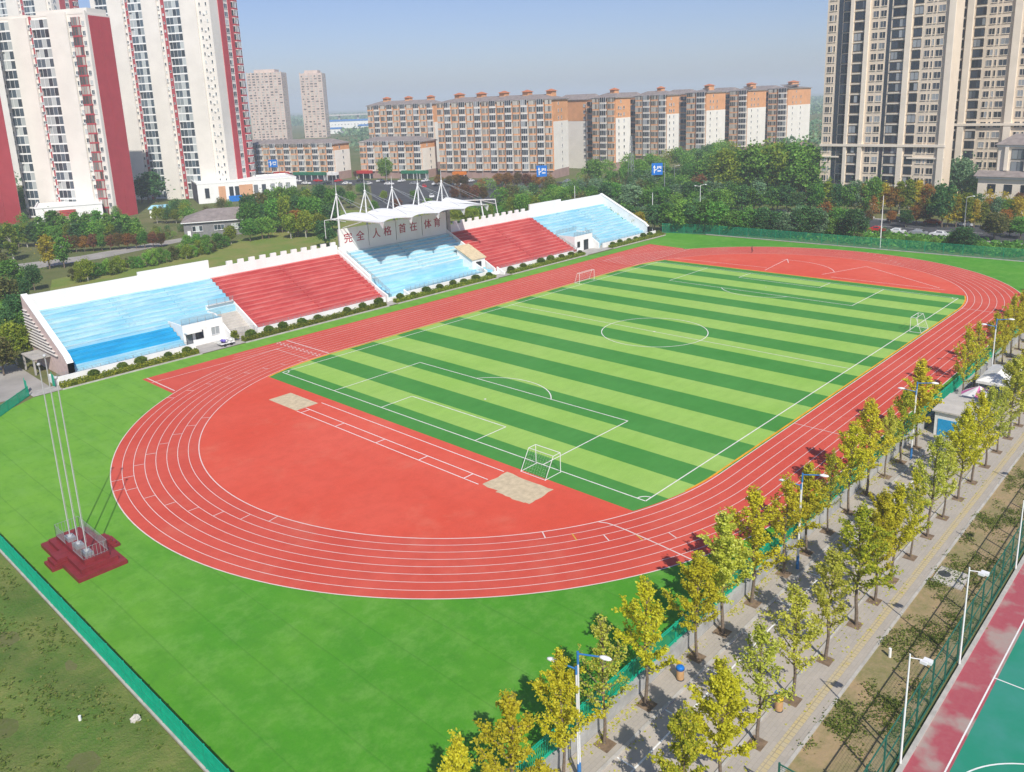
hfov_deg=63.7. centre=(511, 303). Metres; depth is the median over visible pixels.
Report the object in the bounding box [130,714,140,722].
boulder
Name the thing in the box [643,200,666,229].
tree
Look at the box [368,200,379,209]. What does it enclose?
tree
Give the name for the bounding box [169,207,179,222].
tree
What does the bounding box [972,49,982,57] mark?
window
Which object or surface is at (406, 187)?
road
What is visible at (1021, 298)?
ginkgo tree
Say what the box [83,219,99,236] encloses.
tree
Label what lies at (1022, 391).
ginkgo tree
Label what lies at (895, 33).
window
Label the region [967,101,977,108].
window
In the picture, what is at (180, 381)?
track apron
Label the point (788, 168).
tree
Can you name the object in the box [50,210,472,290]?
lawn
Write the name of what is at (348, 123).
shed
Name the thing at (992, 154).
window
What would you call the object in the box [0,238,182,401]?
path
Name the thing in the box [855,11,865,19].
window
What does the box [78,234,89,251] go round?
tree
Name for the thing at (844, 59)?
window
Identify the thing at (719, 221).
tree
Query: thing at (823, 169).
window
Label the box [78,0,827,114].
sky
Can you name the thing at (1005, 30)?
window
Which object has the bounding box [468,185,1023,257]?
undergrowth
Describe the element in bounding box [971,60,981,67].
window
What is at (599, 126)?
apartment block
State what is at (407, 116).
apartment block
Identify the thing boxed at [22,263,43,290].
tree
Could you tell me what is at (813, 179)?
tree
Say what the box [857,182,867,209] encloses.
tree
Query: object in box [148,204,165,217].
kiosk
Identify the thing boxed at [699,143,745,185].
tree
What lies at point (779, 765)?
fence
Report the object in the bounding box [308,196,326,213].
tree
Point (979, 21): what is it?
window
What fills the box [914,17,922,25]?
window
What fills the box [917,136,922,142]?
window
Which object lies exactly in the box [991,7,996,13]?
window
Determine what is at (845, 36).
window
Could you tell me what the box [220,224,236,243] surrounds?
tree
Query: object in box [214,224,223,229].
window
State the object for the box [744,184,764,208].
tree
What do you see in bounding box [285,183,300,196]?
tree
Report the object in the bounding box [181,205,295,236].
grey house
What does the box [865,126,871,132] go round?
window
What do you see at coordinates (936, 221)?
parked car
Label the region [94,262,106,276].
bush
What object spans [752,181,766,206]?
tree
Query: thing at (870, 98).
window
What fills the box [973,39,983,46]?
window
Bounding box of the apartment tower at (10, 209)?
[0,98,21,223]
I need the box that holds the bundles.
[219,338,232,341]
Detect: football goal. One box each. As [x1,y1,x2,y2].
[520,444,560,480]
[575,269,593,283]
[910,313,927,332]
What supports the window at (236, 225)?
in the grey house at (209, 221)
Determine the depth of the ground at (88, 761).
242.56 m
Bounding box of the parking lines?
[617,441,951,771]
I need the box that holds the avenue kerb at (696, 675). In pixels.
[596,353,1023,771]
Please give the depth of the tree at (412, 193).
341.20 m
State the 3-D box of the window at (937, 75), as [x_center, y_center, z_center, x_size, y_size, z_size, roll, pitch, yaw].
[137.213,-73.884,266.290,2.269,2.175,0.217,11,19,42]
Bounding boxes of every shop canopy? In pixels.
[293,172,326,180]
[327,172,338,180]
[356,170,372,178]
[401,170,428,178]
[452,171,466,180]
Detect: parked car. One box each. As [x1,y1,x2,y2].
[867,226,885,230]
[886,216,900,221]
[890,228,905,233]
[907,229,927,235]
[923,218,940,224]
[929,230,949,236]
[957,221,974,226]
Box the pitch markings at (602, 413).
[282,262,957,500]
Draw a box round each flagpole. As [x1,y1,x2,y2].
[37,363,71,536]
[42,354,80,543]
[54,376,88,551]
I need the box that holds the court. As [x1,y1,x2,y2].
[949,628,1023,771]
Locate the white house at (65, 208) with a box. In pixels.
[34,200,102,222]
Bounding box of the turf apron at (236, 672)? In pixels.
[0,232,1023,771]
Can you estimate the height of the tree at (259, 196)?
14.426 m
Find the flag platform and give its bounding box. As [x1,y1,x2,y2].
[41,516,127,582]
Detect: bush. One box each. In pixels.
[66,267,76,280]
[70,262,85,281]
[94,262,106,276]
[97,258,111,274]
[107,259,120,274]
[111,254,125,271]
[125,255,137,267]
[134,253,142,267]
[141,252,151,266]
[142,247,160,265]
[154,247,162,262]
[162,247,170,262]
[167,246,178,259]
[173,244,184,256]
[177,243,193,258]
[187,244,197,256]
[193,239,205,254]
[198,238,212,253]
[208,241,216,251]
[211,233,227,248]
[222,236,230,245]
[230,330,239,338]
[929,236,942,246]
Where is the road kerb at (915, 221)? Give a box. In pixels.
[737,209,1001,242]
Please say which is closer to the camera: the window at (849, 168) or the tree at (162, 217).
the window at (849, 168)
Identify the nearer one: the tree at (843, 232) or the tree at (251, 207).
the tree at (843, 232)
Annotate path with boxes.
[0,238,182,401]
[29,247,611,396]
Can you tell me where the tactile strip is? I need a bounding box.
[755,433,1023,771]
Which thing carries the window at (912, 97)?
in the apartment tower at (890, 84)
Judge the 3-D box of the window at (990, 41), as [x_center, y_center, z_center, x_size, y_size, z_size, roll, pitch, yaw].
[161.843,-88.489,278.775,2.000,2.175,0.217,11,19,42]
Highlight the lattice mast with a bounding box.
[628,137,633,174]
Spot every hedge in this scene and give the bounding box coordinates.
[59,348,199,388]
[241,301,386,341]
[393,274,496,302]
[507,252,585,273]
[608,232,663,247]
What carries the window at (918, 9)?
in the apartment tower at (890, 84)
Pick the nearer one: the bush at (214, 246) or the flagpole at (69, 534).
the flagpole at (69, 534)
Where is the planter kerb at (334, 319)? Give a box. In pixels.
[62,235,664,389]
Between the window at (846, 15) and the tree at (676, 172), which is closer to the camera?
the window at (846, 15)
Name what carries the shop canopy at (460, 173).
on the road at (406, 187)
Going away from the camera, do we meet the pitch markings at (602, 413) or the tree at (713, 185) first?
the pitch markings at (602, 413)
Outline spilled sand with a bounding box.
[496,491,524,502]
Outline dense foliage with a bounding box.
[0,138,1023,255]
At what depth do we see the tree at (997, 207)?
245.59 m
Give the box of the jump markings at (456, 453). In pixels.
[297,258,941,483]
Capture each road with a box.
[296,179,1023,243]
[602,356,1023,771]
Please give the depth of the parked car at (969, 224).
236.52 m
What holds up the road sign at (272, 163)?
on the road at (406, 187)
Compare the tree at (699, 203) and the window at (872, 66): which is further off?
the window at (872, 66)
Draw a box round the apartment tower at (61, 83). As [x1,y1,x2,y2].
[0,7,137,217]
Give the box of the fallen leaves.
[560,340,1023,771]
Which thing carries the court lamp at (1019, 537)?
on the ground at (88, 761)
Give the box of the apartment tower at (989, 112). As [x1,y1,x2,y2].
[951,0,1023,198]
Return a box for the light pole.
[880,196,883,246]
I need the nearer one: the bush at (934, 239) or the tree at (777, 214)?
the bush at (934, 239)
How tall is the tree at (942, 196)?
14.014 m
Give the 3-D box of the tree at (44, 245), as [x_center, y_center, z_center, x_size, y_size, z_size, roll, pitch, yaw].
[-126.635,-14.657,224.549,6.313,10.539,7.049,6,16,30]
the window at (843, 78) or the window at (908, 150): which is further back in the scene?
the window at (843, 78)
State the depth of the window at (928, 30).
265.41 m
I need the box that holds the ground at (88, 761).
[0,93,1023,771]
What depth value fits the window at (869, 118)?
283.35 m
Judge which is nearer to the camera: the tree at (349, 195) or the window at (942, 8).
the window at (942, 8)
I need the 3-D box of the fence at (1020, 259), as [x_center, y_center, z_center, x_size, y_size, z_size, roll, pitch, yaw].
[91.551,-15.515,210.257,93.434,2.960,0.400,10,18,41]
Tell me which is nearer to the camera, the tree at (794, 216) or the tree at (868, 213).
the tree at (794, 216)
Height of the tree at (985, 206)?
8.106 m
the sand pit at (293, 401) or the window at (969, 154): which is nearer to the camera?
the sand pit at (293, 401)
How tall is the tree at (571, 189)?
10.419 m
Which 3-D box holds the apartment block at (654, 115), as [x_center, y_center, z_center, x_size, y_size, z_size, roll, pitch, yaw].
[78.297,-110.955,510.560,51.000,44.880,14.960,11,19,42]
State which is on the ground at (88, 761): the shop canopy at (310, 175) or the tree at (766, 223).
the tree at (766, 223)
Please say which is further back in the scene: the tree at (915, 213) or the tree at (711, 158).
the tree at (711, 158)
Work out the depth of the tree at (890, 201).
263.42 m
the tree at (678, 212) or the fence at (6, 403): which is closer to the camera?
the fence at (6, 403)
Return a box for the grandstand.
[20,170,655,384]
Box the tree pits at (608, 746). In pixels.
[593,342,1023,752]
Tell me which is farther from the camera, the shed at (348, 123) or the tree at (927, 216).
the shed at (348, 123)
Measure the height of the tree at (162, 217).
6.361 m
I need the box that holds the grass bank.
[0,554,202,771]
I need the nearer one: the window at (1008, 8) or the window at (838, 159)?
the window at (1008, 8)
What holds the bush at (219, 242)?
on the lawn at (277, 242)
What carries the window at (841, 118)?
in the apartment tower at (890, 84)
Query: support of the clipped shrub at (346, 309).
on the hedge at (293, 326)
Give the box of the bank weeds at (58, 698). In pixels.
[0,567,162,771]
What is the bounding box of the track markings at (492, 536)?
[110,246,1019,598]
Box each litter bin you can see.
[676,660,684,681]
[774,690,783,712]
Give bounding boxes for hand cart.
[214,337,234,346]
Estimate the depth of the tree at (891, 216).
246.80 m
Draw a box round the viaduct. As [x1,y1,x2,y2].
[329,113,367,119]
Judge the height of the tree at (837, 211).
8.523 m
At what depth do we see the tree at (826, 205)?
240.03 m
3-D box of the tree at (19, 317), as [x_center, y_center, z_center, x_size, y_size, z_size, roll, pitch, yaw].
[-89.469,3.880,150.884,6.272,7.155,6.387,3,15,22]
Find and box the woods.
[14,95,822,184]
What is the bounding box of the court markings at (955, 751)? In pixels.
[944,619,1023,771]
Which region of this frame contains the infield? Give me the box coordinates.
[199,254,966,537]
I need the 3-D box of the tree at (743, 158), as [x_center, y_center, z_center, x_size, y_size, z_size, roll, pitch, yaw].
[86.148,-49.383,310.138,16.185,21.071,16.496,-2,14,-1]
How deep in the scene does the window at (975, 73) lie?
283.73 m
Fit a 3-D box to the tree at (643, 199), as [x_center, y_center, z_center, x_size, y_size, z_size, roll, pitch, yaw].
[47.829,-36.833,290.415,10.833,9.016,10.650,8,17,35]
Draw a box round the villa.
[974,133,1023,213]
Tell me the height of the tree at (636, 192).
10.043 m
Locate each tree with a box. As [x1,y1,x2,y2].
[0,221,22,258]
[0,228,9,251]
[0,248,15,274]
[0,255,25,279]
[0,274,22,303]
[0,299,18,324]
[0,313,22,333]
[0,319,32,364]
[0,329,19,374]
[2,288,23,316]
[11,224,23,247]
[11,311,24,332]
[15,275,33,293]
[17,183,26,208]
[17,219,29,246]
[20,221,40,246]
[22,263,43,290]
[30,220,48,238]
[30,234,59,268]
[32,215,45,222]
[42,206,60,227]
[42,224,55,241]
[51,223,65,239]
[51,236,74,267]
[55,211,69,231]
[62,234,73,248]
[64,210,83,226]
[66,221,86,236]
[69,235,81,251]
[69,260,79,268]
[75,212,92,230]
[77,220,90,237]
[77,256,94,280]
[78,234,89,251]
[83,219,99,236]
[84,233,96,250]
[89,208,102,221]
[94,234,105,250]
[95,225,107,235]
[98,213,114,227]
[101,224,116,234]
[104,233,113,249]
[106,209,125,228]
[111,223,123,237]
[111,232,123,249]
[117,213,133,224]
[119,232,130,247]
[121,220,131,233]
[126,220,145,234]
[130,233,139,248]
[131,215,141,228]
[132,230,148,245]
[133,175,146,202]
[135,172,158,202]
[136,169,175,202]
[147,231,159,247]
[148,204,162,222]
[153,231,165,246]
[160,208,168,222]
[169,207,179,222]
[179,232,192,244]
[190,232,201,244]
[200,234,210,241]
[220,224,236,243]
[234,189,260,215]
[236,197,263,234]
[237,216,260,240]
[251,189,269,203]
[253,213,272,238]
[258,201,268,216]
[259,193,278,232]
[260,216,278,238]
[263,185,274,200]
[271,203,282,232]
[272,182,293,197]
[275,192,292,232]
[276,212,296,238]
[281,193,299,232]
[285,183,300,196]
[286,206,301,236]
[288,209,316,237]
[293,192,313,232]
[298,184,311,198]
[308,181,328,203]
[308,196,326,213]
[310,217,337,246]
[311,211,328,229]
[315,202,335,226]
[321,185,344,223]
[324,202,344,228]
[336,185,346,203]
[344,189,356,207]
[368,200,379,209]
[372,154,395,182]
[378,189,387,199]
[393,199,402,206]
[409,190,417,202]
[432,172,443,184]
[436,726,474,771]
[445,173,451,186]
[449,185,458,197]
[450,210,459,220]
[452,173,463,184]
[456,207,469,220]
[459,174,468,185]
[459,183,469,199]
[467,208,481,219]
[468,182,482,198]
[470,688,559,771]
[477,203,486,214]
[479,185,489,201]
[481,207,490,217]
[487,204,495,213]
[492,171,502,185]
[494,205,504,215]
[495,203,509,213]
[500,172,514,185]
[504,195,516,212]
[510,191,532,211]
[512,170,521,185]
[521,173,531,185]
[524,193,539,209]
[527,646,608,771]
[531,174,541,187]
[539,196,546,201]
[545,181,557,197]
[549,194,561,200]
[561,182,580,197]
[573,612,637,743]
[581,155,607,179]
[584,184,596,191]
[590,188,604,195]
[597,178,616,198]
[602,170,618,182]
[608,180,626,203]
[611,575,677,704]
[615,198,635,218]
[617,181,632,206]
[618,164,629,180]
[625,156,648,177]
[626,185,646,207]
[629,210,648,223]
[630,206,648,219]
[637,187,659,207]
[640,168,657,179]
[640,205,653,222]
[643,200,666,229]
[646,704,709,771]
[647,190,660,206]
[651,162,671,181]
[651,183,671,209]
[657,198,672,231]
[661,550,724,657]
[662,181,684,202]
[662,195,696,232]
[667,204,684,230]
[670,167,680,178]
[677,177,705,201]
[678,162,697,179]
[679,197,703,232]
[683,655,761,771]
[684,194,719,232]
[691,172,712,184]
[692,156,713,179]
[693,196,734,233]
[696,179,717,202]
[696,507,754,632]
[698,177,726,198]
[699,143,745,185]
[702,148,720,177]
[709,217,723,231]
[718,144,757,185]
[720,209,745,234]
[726,485,790,603]
[728,182,743,209]
[728,618,796,744]
[731,135,775,184]
[731,182,751,209]
[735,205,760,235]
[740,203,775,235]
[743,139,778,193]
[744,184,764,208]
[746,136,799,186]
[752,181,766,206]
[752,207,778,235]
[753,580,830,700]
[760,184,783,209]
[764,208,791,232]
[765,182,796,208]
[768,138,810,186]
[769,472,814,573]
[773,135,819,192]
[773,207,799,234]
[777,136,830,199]
[778,182,797,210]
[786,205,806,235]
[786,461,832,552]
[787,201,837,234]
[799,183,815,207]
[801,147,830,187]
[805,178,826,207]
[808,206,832,238]
[810,539,858,660]
[814,447,849,531]
[817,201,832,218]
[818,500,903,625]
[822,177,841,207]
[825,217,840,234]
[825,421,875,512]
[826,204,848,218]
[828,180,845,207]
[833,204,874,235]
[836,214,848,236]
[837,184,858,209]
[845,177,864,208]
[846,397,897,493]
[849,486,905,601]
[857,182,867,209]
[858,170,884,210]
[865,210,874,219]
[871,481,921,578]
[873,406,903,476]
[877,180,892,213]
[879,187,905,212]
[882,386,925,461]
[885,209,896,222]
[892,181,907,213]
[895,208,917,226]
[897,358,944,447]
[900,467,932,556]
[901,176,917,210]
[908,202,925,224]
[909,177,925,206]
[909,429,956,536]
[915,181,936,203]
[918,203,933,224]
[923,179,963,226]
[935,442,961,517]
[941,193,961,226]
[943,402,984,498]
[944,234,956,246]
[947,223,987,250]
[949,152,982,193]
[949,195,962,226]
[951,388,1000,482]
[953,188,975,223]
[953,322,984,390]
[958,168,977,194]
[965,319,993,386]
[967,180,977,199]
[968,195,984,226]
[974,386,1014,466]
[975,199,990,223]
[979,209,1020,239]
[981,197,995,212]
[981,310,1007,363]
[982,386,1019,451]
[986,353,1023,437]
[988,192,1005,212]
[996,308,1021,364]
[998,293,1023,356]
[1000,198,1019,217]
[1000,206,1017,232]
[1003,220,1016,236]
[1009,216,1023,238]
[1011,348,1023,425]
[1012,290,1023,348]
[1014,190,1023,204]
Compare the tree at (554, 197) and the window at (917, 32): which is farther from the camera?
the tree at (554, 197)
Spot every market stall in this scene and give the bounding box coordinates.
[961,386,995,416]
[976,364,1021,400]
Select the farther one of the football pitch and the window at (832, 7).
the window at (832, 7)
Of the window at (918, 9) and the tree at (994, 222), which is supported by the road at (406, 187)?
the tree at (994, 222)
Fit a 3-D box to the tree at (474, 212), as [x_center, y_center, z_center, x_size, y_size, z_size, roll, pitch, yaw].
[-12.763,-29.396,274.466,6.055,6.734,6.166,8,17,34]
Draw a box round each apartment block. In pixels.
[251,138,351,179]
[357,136,437,177]
[366,95,440,168]
[435,89,568,178]
[563,88,631,170]
[619,86,680,161]
[670,84,726,153]
[714,82,767,149]
[756,80,811,145]
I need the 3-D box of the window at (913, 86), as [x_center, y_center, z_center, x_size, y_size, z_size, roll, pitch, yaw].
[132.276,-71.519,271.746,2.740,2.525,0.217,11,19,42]
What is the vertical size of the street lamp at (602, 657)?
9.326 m
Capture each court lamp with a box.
[899,654,933,764]
[958,567,989,664]
[1014,500,1023,569]
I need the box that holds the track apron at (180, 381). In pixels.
[143,244,682,392]
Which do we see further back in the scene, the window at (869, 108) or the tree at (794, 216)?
the window at (869, 108)
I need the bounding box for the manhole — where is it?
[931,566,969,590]
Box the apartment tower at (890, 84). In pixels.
[819,0,964,204]
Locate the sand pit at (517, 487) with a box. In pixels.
[483,472,552,503]
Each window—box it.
[192,226,202,231]
[205,188,209,197]
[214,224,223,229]
[229,186,233,195]
[231,223,240,228]
[235,186,239,194]
[247,73,290,139]
[254,185,258,192]
[301,75,329,136]
[821,0,834,180]
[823,136,827,142]
[824,117,828,122]
[825,97,829,102]
[827,56,831,62]
[828,46,832,52]
[829,15,833,21]
[829,25,833,31]
[830,5,834,11]
[834,0,849,185]
[836,146,842,153]
[836,155,841,163]
[837,125,843,133]
[837,135,843,143]
[838,105,844,113]
[838,115,844,123]
[839,85,845,93]
[839,95,845,103]
[840,75,846,83]
[841,54,847,63]
[841,64,847,73]
[842,33,848,42]
[842,44,848,52]
[843,23,849,32]
[844,1,850,11]
[844,12,850,21]
[845,165,855,185]
[847,146,856,152]
[847,156,856,162]
[848,126,857,132]
[848,136,857,142]
[849,106,859,112]
[849,116,858,122]
[850,95,859,102]
[851,75,861,82]
[851,85,860,92]
[852,54,862,61]
[852,64,861,71]
[853,43,863,51]
[854,22,864,30]
[854,33,863,40]
[855,1,865,9]
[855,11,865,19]
[863,156,869,162]
[863,166,868,181]
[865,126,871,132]
[865,136,870,142]
[866,116,871,122]
[867,106,872,111]
[868,85,873,91]
[868,95,873,101]
[869,75,874,80]
[870,54,875,60]
[870,64,875,70]
[870,166,876,179]
[871,43,876,49]
[871,157,876,162]
[872,22,878,28]
[872,32,877,38]
[872,136,878,142]
[872,147,877,152]
[873,11,878,17]
[873,116,879,122]
[873,126,878,132]
[874,0,879,6]
[874,106,880,111]
[875,85,881,91]
[875,95,880,101]
[876,74,882,80]
[877,64,883,70]
[878,42,884,49]
[878,53,883,59]
[879,32,885,38]
[880,21,886,27]
[881,0,887,5]
[881,10,886,16]
[882,166,895,187]
[883,147,896,153]
[883,156,895,163]
[885,125,898,132]
[885,136,897,143]
[886,105,899,112]
[886,115,898,122]
[887,94,900,101]
[888,83,901,91]
[889,62,902,70]
[889,73,901,80]
[890,51,903,59]
[891,40,904,48]
[892,18,905,27]
[892,29,905,37]
[893,7,906,16]
[894,0,907,5]
[902,167,910,188]
[904,147,912,153]
[904,157,911,163]
[905,136,913,143]
[906,115,915,122]
[906,125,914,132]
[907,104,915,111]
[908,94,916,101]
[909,83,917,90]
[910,61,919,69]
[910,72,918,79]
[911,50,920,58]
[912,39,920,47]
[913,28,921,36]
[914,6,923,14]
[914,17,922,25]
[914,168,919,182]
[916,147,921,153]
[917,126,923,132]
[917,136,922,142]
[919,115,924,121]
[920,94,925,100]
[920,105,924,110]
[921,83,926,89]
[922,72,927,78]
[923,61,928,67]
[924,50,929,56]
[925,39,930,45]
[925,168,932,184]
[926,17,932,23]
[926,28,931,34]
[926,157,933,163]
[927,5,933,12]
[927,147,934,153]
[928,126,935,132]
[928,136,934,142]
[930,115,936,121]
[931,93,938,100]
[931,104,937,110]
[932,82,939,89]
[933,71,940,78]
[934,60,941,67]
[935,49,942,56]
[936,27,944,34]
[936,38,943,45]
[938,16,945,22]
[939,4,946,11]
[963,141,973,148]
[963,151,972,158]
[964,131,974,138]
[965,121,975,128]
[966,111,976,118]
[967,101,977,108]
[968,91,978,98]
[969,81,979,87]
[970,70,980,77]
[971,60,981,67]
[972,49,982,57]
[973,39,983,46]
[974,28,984,36]
[975,18,985,25]
[976,7,986,15]
[977,0,987,4]
[977,152,982,157]
[978,142,983,147]
[979,132,984,137]
[980,111,986,117]
[982,91,988,97]
[982,101,987,107]
[983,81,989,86]
[984,70,990,76]
[985,60,991,66]
[986,49,992,55]
[986,184,995,192]
[987,39,993,45]
[988,162,996,167]
[989,17,995,24]
[989,28,994,34]
[989,152,997,157]
[990,142,998,147]
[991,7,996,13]
[991,132,999,137]
[993,111,1001,117]
[994,101,1002,107]
[995,91,1003,96]
[996,80,1004,86]
[997,70,1005,76]
[998,59,1006,65]
[999,48,1007,55]
[1001,38,1008,44]
[1002,16,1011,23]
[1002,27,1010,33]
[1003,5,1012,12]
[1003,184,1011,193]
[1010,161,1023,170]
[1011,149,1023,159]
[1014,111,1020,117]
[1016,100,1021,106]
[1017,90,1023,96]
[1018,79,1023,85]
[1019,69,1023,75]
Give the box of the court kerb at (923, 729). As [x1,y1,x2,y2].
[895,555,1023,771]
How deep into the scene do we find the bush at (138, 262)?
221.31 m
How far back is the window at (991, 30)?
278.01 m
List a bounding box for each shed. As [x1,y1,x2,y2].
[329,119,367,127]
[330,127,344,133]
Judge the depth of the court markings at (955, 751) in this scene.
55.58 m
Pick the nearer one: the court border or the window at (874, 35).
the court border
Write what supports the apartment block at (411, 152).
on the ground at (88, 761)
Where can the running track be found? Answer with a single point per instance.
(419, 577)
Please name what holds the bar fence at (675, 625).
on the retaining wall
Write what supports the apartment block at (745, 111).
on the ground at (88, 761)
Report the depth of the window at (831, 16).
285.09 m
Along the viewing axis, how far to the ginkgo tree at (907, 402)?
91.26 m
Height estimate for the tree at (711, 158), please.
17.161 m
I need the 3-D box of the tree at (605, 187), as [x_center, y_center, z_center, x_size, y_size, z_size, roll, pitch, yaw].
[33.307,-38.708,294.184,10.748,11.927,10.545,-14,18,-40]
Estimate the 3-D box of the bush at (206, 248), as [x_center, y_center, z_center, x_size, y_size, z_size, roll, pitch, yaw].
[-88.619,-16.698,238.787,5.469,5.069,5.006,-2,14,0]
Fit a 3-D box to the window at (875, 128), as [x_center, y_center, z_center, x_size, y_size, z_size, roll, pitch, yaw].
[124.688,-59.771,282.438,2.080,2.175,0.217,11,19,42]
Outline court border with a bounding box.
[903,564,1023,771]
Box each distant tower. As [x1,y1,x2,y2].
[246,69,292,139]
[299,70,330,137]
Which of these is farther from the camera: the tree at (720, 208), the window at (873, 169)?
the window at (873, 169)
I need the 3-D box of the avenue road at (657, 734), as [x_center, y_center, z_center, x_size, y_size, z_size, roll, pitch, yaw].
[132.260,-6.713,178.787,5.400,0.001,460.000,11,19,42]
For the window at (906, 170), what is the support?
in the apartment tower at (890, 84)
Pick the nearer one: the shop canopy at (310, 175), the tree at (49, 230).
the tree at (49, 230)
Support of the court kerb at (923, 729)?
on the ground at (88, 761)
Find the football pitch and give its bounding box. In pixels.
[270,260,964,510]
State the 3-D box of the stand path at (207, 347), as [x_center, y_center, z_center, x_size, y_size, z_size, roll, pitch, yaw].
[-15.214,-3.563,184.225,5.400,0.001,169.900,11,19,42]
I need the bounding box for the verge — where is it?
[785,453,1023,771]
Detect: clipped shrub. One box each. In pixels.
[87,369,99,375]
[116,362,127,367]
[134,356,147,362]
[164,351,171,356]
[181,346,191,351]
[244,329,255,335]
[263,325,273,330]
[277,321,287,327]
[297,318,306,322]
[313,314,321,319]
[343,307,350,311]
[358,302,366,307]
[374,297,383,303]
[396,293,403,297]
[422,286,431,291]
[471,274,479,278]
[537,257,544,262]
[546,255,554,259]
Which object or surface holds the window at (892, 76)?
in the apartment tower at (890, 84)
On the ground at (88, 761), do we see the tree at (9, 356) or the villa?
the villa
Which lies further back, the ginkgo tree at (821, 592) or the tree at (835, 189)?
the tree at (835, 189)
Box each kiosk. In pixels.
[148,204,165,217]
[932,393,979,436]
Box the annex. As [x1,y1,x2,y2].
[191,173,296,203]
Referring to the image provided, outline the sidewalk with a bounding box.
[558,337,1023,771]
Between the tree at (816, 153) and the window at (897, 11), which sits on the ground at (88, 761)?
the tree at (816, 153)
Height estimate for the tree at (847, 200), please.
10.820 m
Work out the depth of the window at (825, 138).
294.89 m
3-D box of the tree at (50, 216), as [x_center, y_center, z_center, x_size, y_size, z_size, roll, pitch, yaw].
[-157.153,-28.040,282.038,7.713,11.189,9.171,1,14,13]
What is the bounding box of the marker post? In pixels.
[888,647,891,657]
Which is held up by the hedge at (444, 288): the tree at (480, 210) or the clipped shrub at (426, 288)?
the clipped shrub at (426, 288)
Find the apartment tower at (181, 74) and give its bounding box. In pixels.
[89,0,255,199]
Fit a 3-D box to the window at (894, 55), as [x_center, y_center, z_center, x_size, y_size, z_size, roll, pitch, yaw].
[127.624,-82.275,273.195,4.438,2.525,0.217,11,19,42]
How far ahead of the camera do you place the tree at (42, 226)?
263.05 m
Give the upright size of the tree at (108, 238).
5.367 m
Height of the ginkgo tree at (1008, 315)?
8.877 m
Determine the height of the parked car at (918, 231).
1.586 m
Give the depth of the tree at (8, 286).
170.81 m
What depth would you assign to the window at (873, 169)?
285.92 m
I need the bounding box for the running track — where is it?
[111,247,1020,598]
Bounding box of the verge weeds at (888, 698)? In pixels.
[796,465,1023,771]
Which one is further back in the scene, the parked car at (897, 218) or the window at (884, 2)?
the window at (884, 2)
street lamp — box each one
[546,651,611,771]
[779,473,828,568]
[898,382,938,458]
[982,318,1014,365]
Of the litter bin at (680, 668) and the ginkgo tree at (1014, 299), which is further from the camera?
the ginkgo tree at (1014, 299)
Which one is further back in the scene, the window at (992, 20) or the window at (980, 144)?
the window at (980, 144)
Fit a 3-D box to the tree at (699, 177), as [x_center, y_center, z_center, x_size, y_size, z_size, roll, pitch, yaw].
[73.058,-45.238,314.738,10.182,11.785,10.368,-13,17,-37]
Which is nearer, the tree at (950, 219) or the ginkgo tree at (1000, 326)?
the ginkgo tree at (1000, 326)
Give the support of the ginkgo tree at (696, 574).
on the tree pits at (608, 746)
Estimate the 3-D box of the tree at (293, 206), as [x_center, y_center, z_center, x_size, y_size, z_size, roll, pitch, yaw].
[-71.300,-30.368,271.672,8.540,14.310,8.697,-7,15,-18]
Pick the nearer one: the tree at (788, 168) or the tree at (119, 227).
the tree at (119, 227)
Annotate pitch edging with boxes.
[268,260,965,490]
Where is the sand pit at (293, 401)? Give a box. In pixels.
[269,393,316,410]
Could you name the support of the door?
in the site kiosk at (948, 413)
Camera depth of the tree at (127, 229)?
262.23 m
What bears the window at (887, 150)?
in the apartment tower at (890, 84)
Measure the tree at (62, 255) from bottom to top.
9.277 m
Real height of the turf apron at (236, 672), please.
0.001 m
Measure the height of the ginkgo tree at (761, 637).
9.548 m
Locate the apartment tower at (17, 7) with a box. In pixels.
[0,0,78,184]
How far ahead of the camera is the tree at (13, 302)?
156.63 m
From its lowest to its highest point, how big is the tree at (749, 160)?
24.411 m
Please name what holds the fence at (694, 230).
on the turf apron at (236, 672)
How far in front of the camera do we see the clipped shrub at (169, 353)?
137.84 m
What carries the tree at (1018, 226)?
on the road at (406, 187)
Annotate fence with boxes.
[0,386,28,415]
[0,535,229,771]
[505,326,1018,771]
[662,223,705,233]
[706,225,1023,261]
[778,762,794,771]
[863,520,1023,771]
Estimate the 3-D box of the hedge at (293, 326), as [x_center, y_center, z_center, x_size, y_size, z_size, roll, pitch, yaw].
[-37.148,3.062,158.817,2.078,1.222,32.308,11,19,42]
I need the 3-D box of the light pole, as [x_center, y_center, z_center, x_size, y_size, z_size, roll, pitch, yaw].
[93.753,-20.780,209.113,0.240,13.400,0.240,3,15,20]
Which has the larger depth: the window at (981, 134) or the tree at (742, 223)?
the window at (981, 134)
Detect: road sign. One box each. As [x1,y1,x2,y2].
[268,159,279,171]
[536,165,548,176]
[652,163,664,186]
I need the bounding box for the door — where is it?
[937,418,958,436]
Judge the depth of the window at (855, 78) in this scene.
283.63 m
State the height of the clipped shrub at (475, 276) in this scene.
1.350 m
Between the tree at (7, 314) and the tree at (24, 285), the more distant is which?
the tree at (24, 285)
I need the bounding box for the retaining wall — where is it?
[539,333,1023,771]
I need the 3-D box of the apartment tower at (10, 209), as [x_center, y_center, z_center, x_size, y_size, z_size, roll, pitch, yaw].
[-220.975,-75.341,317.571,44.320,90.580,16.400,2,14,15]
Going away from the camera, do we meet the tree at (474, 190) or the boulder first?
the boulder

